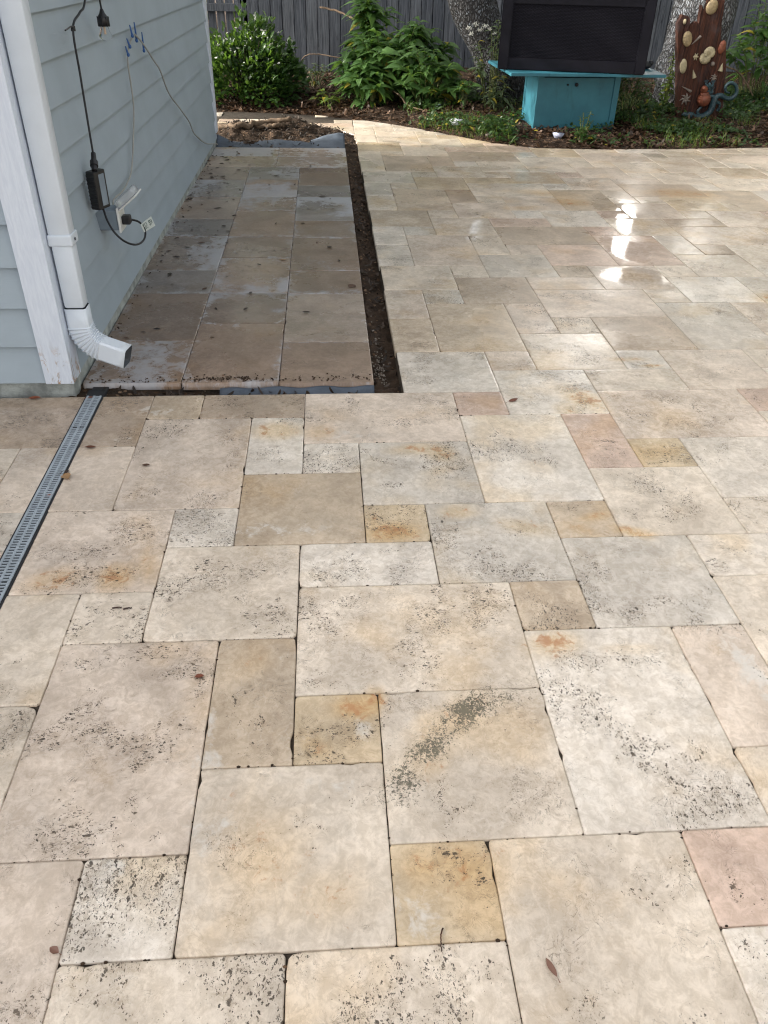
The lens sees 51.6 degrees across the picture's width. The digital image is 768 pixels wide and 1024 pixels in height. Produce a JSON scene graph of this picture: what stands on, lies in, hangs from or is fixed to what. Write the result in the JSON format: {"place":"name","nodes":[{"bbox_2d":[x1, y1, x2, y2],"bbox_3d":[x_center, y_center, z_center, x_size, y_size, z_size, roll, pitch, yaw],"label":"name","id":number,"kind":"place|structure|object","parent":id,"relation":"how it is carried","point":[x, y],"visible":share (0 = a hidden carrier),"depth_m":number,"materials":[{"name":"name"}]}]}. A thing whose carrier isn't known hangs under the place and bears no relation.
{"place":"outdoors","nodes":[
{"label":"outdoors","id":0,"kind":"place"},
{"bbox_2d":[81,147,373,393],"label":"pavement","id":1,"kind":"structure","parent":0,"point":[328,333],"depth_m":4.28,"materials":[{"name":"stone"}]},
{"bbox_2d":[89,171,370,382],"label":"soil crumbs","id":2,"kind":"object","parent":1,"relation":"on","point":[243,378],"visible":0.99,"depth_m":3.38,"materials":[{"name":"brown soil"}]},
{"bbox_2d":[216,117,357,151],"bbox_3d":[-1.979,-3.795,7.843,3.430,0.195,1.480,-1,35,-4],"label":"soil mound","id":3,"kind":"object","parent":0,"point":[250,138],"visible":0.23,"depth_m":7.67,"materials":[{"name":"brown soil"}]},
{"bbox_2d":[218,116,291,129],"bbox_3d":[-1.261,-3.773,7.710,0.736,0.135,0.147,-3,35,-6],"label":"log","id":4,"kind":"object","parent":3,"relation":"on","point":[252,123],"visible":0.93,"depth_m":7.71,"materials":[{"name":"beige wood"}]},
{"bbox_2d":[259,122,285,128],"bbox_3d":[-1.084,-3.760,7.727,0.265,0.068,0.084,-1,35,-4],"label":"log","id":5,"kind":"object","parent":3,"relation":"on","point":[274,125],"visible":0.99,"depth_m":7.71,"materials":[{"name":"brown wood"}]},
{"bbox_2d":[216,133,344,147],"bbox_3d":[-0.966,-3.498,7.461,1.191,0.091,0.293,-1,35,-4],"label":"weed fabric","id":6,"kind":"object","parent":3,"relation":"on","point":[335,140],"visible":1,"depth_m":7.45,"materials":[{"name":"grey fabric"}]},
{"bbox_2d":[0,112,767,1023],"bbox_3d":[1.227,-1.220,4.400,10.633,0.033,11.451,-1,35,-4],"label":"patio","id":7,"kind":"structure","parent":0,"point":[600,316],"depth_m":2.10,"materials":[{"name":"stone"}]},
{"bbox_2d":[0,387,108,608],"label":"trench drain","id":8,"kind":"object","parent":7,"relation":"in","point":[18,546],"visible":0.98,"depth_m":2.63,"materials":[{"name":"grey plastic"}]},
{"bbox_2d":[49,946,61,954],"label":"fallen leaf","id":9,"kind":"object","parent":7,"relation":"on","point":[54,949],"visible":1,"depth_m":1.44,"materials":[{"name":"pink plant"}]},
{"bbox_2d":[61,473,70,479],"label":"fallen leaf","id":10,"kind":"object","parent":7,"relation":"on","point":[66,475],"visible":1,"depth_m":2.73,"materials":[{"name":"orange plant"}]},
{"bbox_2d":[13,400,744,1018],"bbox_3d":[-0.024,0.249,2.252,2.017,0.010,2.487,-1,35,-4],"label":"joint grit","id":11,"kind":"object","parent":7,"relation":"on","point":[343,764],"visible":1,"depth_m":1.78,"materials":[{"name":"soil"}]},
{"bbox_2d":[440,928,443,951],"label":"twig","id":12,"kind":"object","parent":7,"relation":"on","point":[440,938],"visible":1,"depth_m":1.47,"materials":[{"name":"wood"}]},
{"bbox_2d":[546,958,560,982],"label":"fallen leaf","id":13,"kind":"object","parent":7,"relation":"on","point":[551,967],"visible":1,"depth_m":1.44,"materials":[{"name":"plant"}]},
{"bbox_2d":[208,14,767,149],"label":"garden bed","id":14,"kind":"object","parent":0,"point":[467,76],"visible":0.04,"depth_m":8.58,"materials":[{"name":"brown soil"}]},
{"bbox_2d":[207,0,247,43],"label":"wooden fence","id":15,"kind":"object","parent":14,"relation":"on","point":[220,7],"visible":0.06,"depth_m":10.35,"materials":[{"name":"grey wood"}]},
{"bbox_2d":[209,1,311,107],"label":"flowering bush","id":16,"kind":"object","parent":14,"relation":"on","point":[255,54],"visible":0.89,"depth_m":9.02,"materials":[{"name":"green plant"}]},
{"bbox_2d":[305,63,334,86],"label":"leafy plant","id":17,"kind":"object","parent":14,"relation":"on","point":[315,74],"visible":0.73,"depth_m":9.85,"materials":[{"name":"green plant"}]},
{"bbox_2d":[301,53,338,60],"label":"twig","id":18,"kind":"object","parent":14,"relation":"on","point":[320,54],"visible":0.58,"depth_m":9.63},
{"bbox_2d":[309,88,344,109],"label":"leafy plant","id":19,"kind":"object","parent":14,"relation":"on","point":[332,98],"visible":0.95,"depth_m":9.00,"materials":[{"name":"green plant"}]},
{"bbox_2d":[327,64,404,109],"bbox_3d":[-0.161,-4.750,8.963,0.969,0.533,0.741,-1,35,-4],"label":"leafy plant","id":20,"kind":"object","parent":14,"relation":"on","point":[364,88],"visible":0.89,"depth_m":8.84,"materials":[{"name":"green plant"}]},
{"bbox_2d":[340,0,402,52],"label":"leafy plant","id":21,"kind":"object","parent":14,"relation":"on","point":[367,18],"visible":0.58,"depth_m":9.12,"materials":[{"name":"green plant"}]},
{"bbox_2d":[319,6,354,19],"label":"twig","id":22,"kind":"object","parent":21,"relation":"attached to","point":[336,10],"visible":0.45,"depth_m":9.62,"materials":[{"name":"brown wood"}]},
{"bbox_2d":[326,20,460,101],"bbox_3d":[0.094,-5.169,9.114,1.412,0.831,1.361,28,43,33],"label":"leafy plant","id":23,"kind":"object","parent":14,"relation":"on","point":[379,55],"visible":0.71,"depth_m":8.91,"materials":[{"name":"green plant"}]},
{"bbox_2d":[388,88,429,112],"bbox_3d":[0.267,-4.565,8.819,0.118,0.201,1.013,-23,42,-30],"label":"twig","id":24,"kind":"object","parent":14,"relation":"on","point":[405,102],"visible":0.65,"depth_m":8.80,"materials":[{"name":"brown wood"}]},
{"bbox_2d":[383,45,467,109],"bbox_3d":[0.469,-4.800,8.779,0.965,0.620,0.824,-1,35,-4],"label":"leafy plant","id":25,"kind":"object","parent":14,"relation":"on","point":[424,84],"visible":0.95,"depth_m":8.69,"materials":[{"name":"green plant"}]},
{"bbox_2d":[395,16,462,88],"bbox_3d":[0.405,-5.332,9.315,1.038,0.835,0.897,-1,35,-4],"label":"leafy plant","id":26,"kind":"object","parent":14,"relation":"on","point":[442,47],"visible":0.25,"depth_m":9.17,"materials":[{"name":"green plant"}]},
{"bbox_2d":[451,81,482,108],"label":"leafy plant","id":27,"kind":"object","parent":14,"relation":"on","point":[466,89],"visible":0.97,"depth_m":8.60,"materials":[{"name":"green plant"}]},
{"bbox_2d":[447,0,524,105],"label":"oak tree","id":28,"kind":"object","parent":14,"relation":"on","point":[464,13],"visible":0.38,"depth_m":8.55,"materials":[{"name":"grey plant"}]},
{"bbox_2d":[466,20,509,108],"bbox_3d":[1.119,-4.777,8.483,0.536,0.921,0.400,-1,35,-4],"label":"flowering weed","id":29,"kind":"object","parent":14,"relation":"on","point":[481,72],"visible":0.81,"depth_m":8.49,"materials":[{"name":"green plant"}]},
{"bbox_2d":[481,82,518,111],"bbox_3d":[1.243,-4.419,8.573,0.514,0.380,0.349,-1,35,-4],"label":"leafy plant","id":30,"kind":"object","parent":14,"relation":"on","point":[491,98],"visible":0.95,"depth_m":8.53,"materials":[{"name":"green plant"}]},
{"bbox_2d":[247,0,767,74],"bbox_3d":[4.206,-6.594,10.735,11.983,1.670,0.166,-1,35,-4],"label":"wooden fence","id":31,"kind":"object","parent":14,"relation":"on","point":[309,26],"visible":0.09,"depth_m":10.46,"materials":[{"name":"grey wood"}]},
{"bbox_2d":[553,132,564,138],"bbox_3d":[1.714,-3.700,7.809,0.114,0.051,0.116,-1,35,-4],"label":"saucer","id":32,"kind":"object","parent":14,"relation":"on","point":[557,135],"visible":0.98,"depth_m":7.78,"materials":[{"name":"ceramic"}]},
{"bbox_2d":[488,60,665,129],"bbox_3d":[1.937,-4.250,8.205,1.610,0.605,1.074,-1,35,-4],"label":"table","id":33,"kind":"object","parent":14,"relation":"on","point":[556,98],"visible":0.79,"depth_m":7.90,"materials":[{"name":"teal paint"}]},
{"bbox_2d":[497,0,657,74],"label":"storage box","id":34,"kind":"object","parent":33,"relation":"on","point":[602,36],"visible":1,"depth_m":7.51,"materials":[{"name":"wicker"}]},
{"bbox_2d":[645,60,653,68],"bbox_3d":[2.633,-4.515,8.012,0.165,0.080,0.090,-1,35,-4],"label":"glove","id":35,"kind":"object","parent":33,"relation":"on","point":[650,63],"visible":0.59,"depth_m":7.98,"materials":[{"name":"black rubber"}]},
{"bbox_2d":[391,82,767,148],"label":"ground cover","id":36,"kind":"object","parent":14,"relation":"on","point":[734,107],"visible":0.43,"depth_m":8.27,"materials":[{"name":"green plant"}]},
{"bbox_2d":[450,118,463,124],"bbox_3d":[0.744,-4.037,8.204,0.170,0.064,0.121,-1,35,-4],"label":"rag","id":37,"kind":"object","parent":36,"relation":"on","point":[455,123],"visible":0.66,"depth_m":8.18,"materials":[{"name":"fabric"}]},
{"bbox_2d":[571,111,593,137],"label":"leafy plant","id":38,"kind":"object","parent":14,"relation":"on","point":[586,126],"visible":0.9,"depth_m":7.70,"materials":[{"name":"green plant"}]},
{"bbox_2d":[572,127,594,143],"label":"leafy plant","id":39,"kind":"object","parent":14,"relation":"on","point":[581,135],"visible":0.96,"depth_m":7.70,"materials":[{"name":"green plant"}]},
{"bbox_2d":[616,77,660,111],"bbox_3d":[2.603,-4.481,8.486,0.654,0.510,0.543,12,36,14],"label":"leafy plant","id":40,"kind":"object","parent":14,"relation":"on","point":[627,90],"visible":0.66,"depth_m":8.42,"materials":[{"name":"green plant"}]},
{"bbox_2d":[658,51,674,110],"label":"leafy plant","id":41,"kind":"object","parent":14,"relation":"on","point":[667,92],"visible":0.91,"depth_m":8.66,"materials":[{"name":"green plant"}]},
{"bbox_2d":[652,0,738,110],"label":"oak tree","id":42,"kind":"object","parent":14,"relation":"on","point":[690,8],"visible":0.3,"depth_m":8.55,"materials":[{"name":"grey plant"}]},
{"bbox_2d":[726,65,753,95],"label":"twig","id":43,"kind":"object","parent":42,"relation":"attached to","point":[739,73],"visible":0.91,"depth_m":8.84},
{"bbox_2d":[674,0,725,119],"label":"driftwood slab","id":44,"kind":"object","parent":14,"relation":"on","point":[706,26],"depth_m":8.28,"materials":[{"name":"brown wood"}]},
{"bbox_2d":[680,59,686,73],"bbox_3d":[3.127,-4.658,8.295,0.077,0.139,0.047,-1,35,-4],"label":"shell","id":45,"kind":"object","parent":44,"relation":"attached to","point":[683,65],"visible":1,"depth_m":8.28},
{"bbox_2d":[679,93,690,105],"bbox_3d":[3.217,-4.406,8.475,0.125,0.123,0.029,-1,35,-4],"label":"starfish","id":46,"kind":"object","parent":44,"relation":"attached to","point":[685,98],"visible":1,"depth_m":8.47},
{"bbox_2d":[682,31,691,46],"bbox_3d":[3.116,-4.858,8.152,0.102,0.141,0.047,-1,35,-4],"label":"shell","id":47,"kind":"object","parent":44,"relation":"attached to","point":[687,38],"visible":1,"depth_m":8.14},
{"bbox_2d":[697,92,710,106],"bbox_3d":[3.410,-4.404,8.462,0.139,0.152,0.140,-1,35,-4],"label":"pot","id":48,"kind":"object","parent":44,"relation":"on","point":[703,99],"visible":1,"depth_m":8.42,"materials":[{"name":"ceramic"}]},
{"bbox_2d":[700,85,707,92],"bbox_3d":[3.392,-4.474,8.408,0.075,0.079,0.081,-1,35,-4],"label":"pot","id":49,"kind":"object","parent":48,"relation":"on","point":[704,89],"visible":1,"depth_m":8.38,"materials":[{"name":"ceramic"}]},
{"bbox_2d":[704,80,715,94],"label":"succulent plant","id":50,"kind":"object","parent":48,"relation":"on","point":[710,86],"visible":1,"depth_m":8.38,"materials":[{"name":"teal plant"}]},
{"bbox_2d":[699,53,710,63],"bbox_3d":[3.339,-4.712,8.253,0.123,0.100,0.029,-1,35,-4],"label":"shell","id":51,"kind":"object","parent":44,"relation":"attached to","point":[703,58],"visible":1,"depth_m":8.25},
{"bbox_2d":[704,47,714,56],"bbox_3d":[3.372,-4.762,8.220,0.123,0.100,0.029,-1,35,-4],"label":"shell","id":52,"kind":"object","parent":44,"relation":"attached to","point":[710,51],"visible":1,"depth_m":8.21},
{"bbox_2d":[706,0,717,14],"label":"shell","id":53,"kind":"object","parent":44,"relation":"attached to","point":[711,6],"visible":1,"depth_m":7.99},
{"bbox_2d":[718,40,725,53],"bbox_3d":[3.499,-4.811,8.216,0.076,0.123,0.047,-1,35,-4],"label":"shell","id":54,"kind":"object","parent":44,"relation":"attached to","point":[721,46],"visible":1,"depth_m":8.20,"materials":[{"name":"ceramic"}]},
{"bbox_2d":[681,81,738,119],"bbox_3d":[3.473,-4.355,8.470,0.576,0.435,0.083,-4,36,-8],"label":"lizard sculpture","id":55,"kind":"object","parent":14,"relation":"on","point":[712,105],"visible":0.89,"depth_m":8.45,"materials":[{"name":"blue metal"}]},
{"bbox_2d":[725,0,767,99],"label":"leafy plant","id":56,"kind":"object","parent":14,"relation":"on","point":[744,46],"visible":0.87,"depth_m":9.23,"materials":[{"name":"green plant"}]},
{"label":"ground","id":57,"kind":"structure","parent":0,"visible":0},
{"bbox_2d":[0,0,217,398],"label":"house","id":58,"kind":"structure","parent":57,"relation":"on","point":[73,266],"depth_m":3.33,"materials":[{"name":"wood"}]},
{"bbox_2d":[64,0,154,245],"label":"string light","id":59,"kind":"object","parent":58,"relation":"hanging from","point":[97,187],"visible":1,"depth_m":3.43,"materials":[{"name":"black plastic"}]},
{"bbox_2d":[112,22,217,204],"bbox_3d":[-1.379,-2.605,5.151,0.051,1.073,3.607,-1,35,-3],"label":"cable","id":60,"kind":"object","parent":58,"relation":"attached to","point":[137,38],"visible":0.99,"depth_m":4.20,"materials":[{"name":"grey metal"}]},
{"bbox_2d":[69,384,219,396],"bbox_3d":[-0.678,-0.483,3.323,1.300,0.055,0.170,-1,35,-4],"label":"soil gap","id":61,"kind":"object","parent":57,"relation":"on","point":[113,392],"visible":0.21,"depth_m":3.32,"materials":[{"name":"brown soil"}]},
{"bbox_2d":[220,385,373,395],"bbox_3d":[-0.365,-0.497,3.345,0.650,0.045,0.064,-1,35,-4],"label":"weed fabric","id":62,"kind":"object","parent":61,"relation":"on","point":[273,390],"visible":0.54,"depth_m":3.35,"materials":[{"name":"grey fabric"}]},
{"bbox_2d":[104,114,400,395],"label":"soil","id":63,"kind":"structure","parent":57,"relation":"on","point":[172,393],"depth_m":5.39,"materials":[{"name":"brown soil"}]},
{"bbox_2d":[345,146,400,392],"bbox_3d":[-0.142,-1.931,5.398,0.140,0.072,5.150,-1,35,-4],"label":"soil trench","id":64,"kind":"object","parent":57,"relation":"on","point":[379,317],"visible":0.78,"depth_m":4.41,"materials":[{"name":"brown soil"}]},
{"bbox_2d":[370,316,386,384],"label":"gravel","id":65,"kind":"structure","parent":64,"relation":"on","point":[383,370],"depth_m":3.59,"materials":[{"name":"gravel"}]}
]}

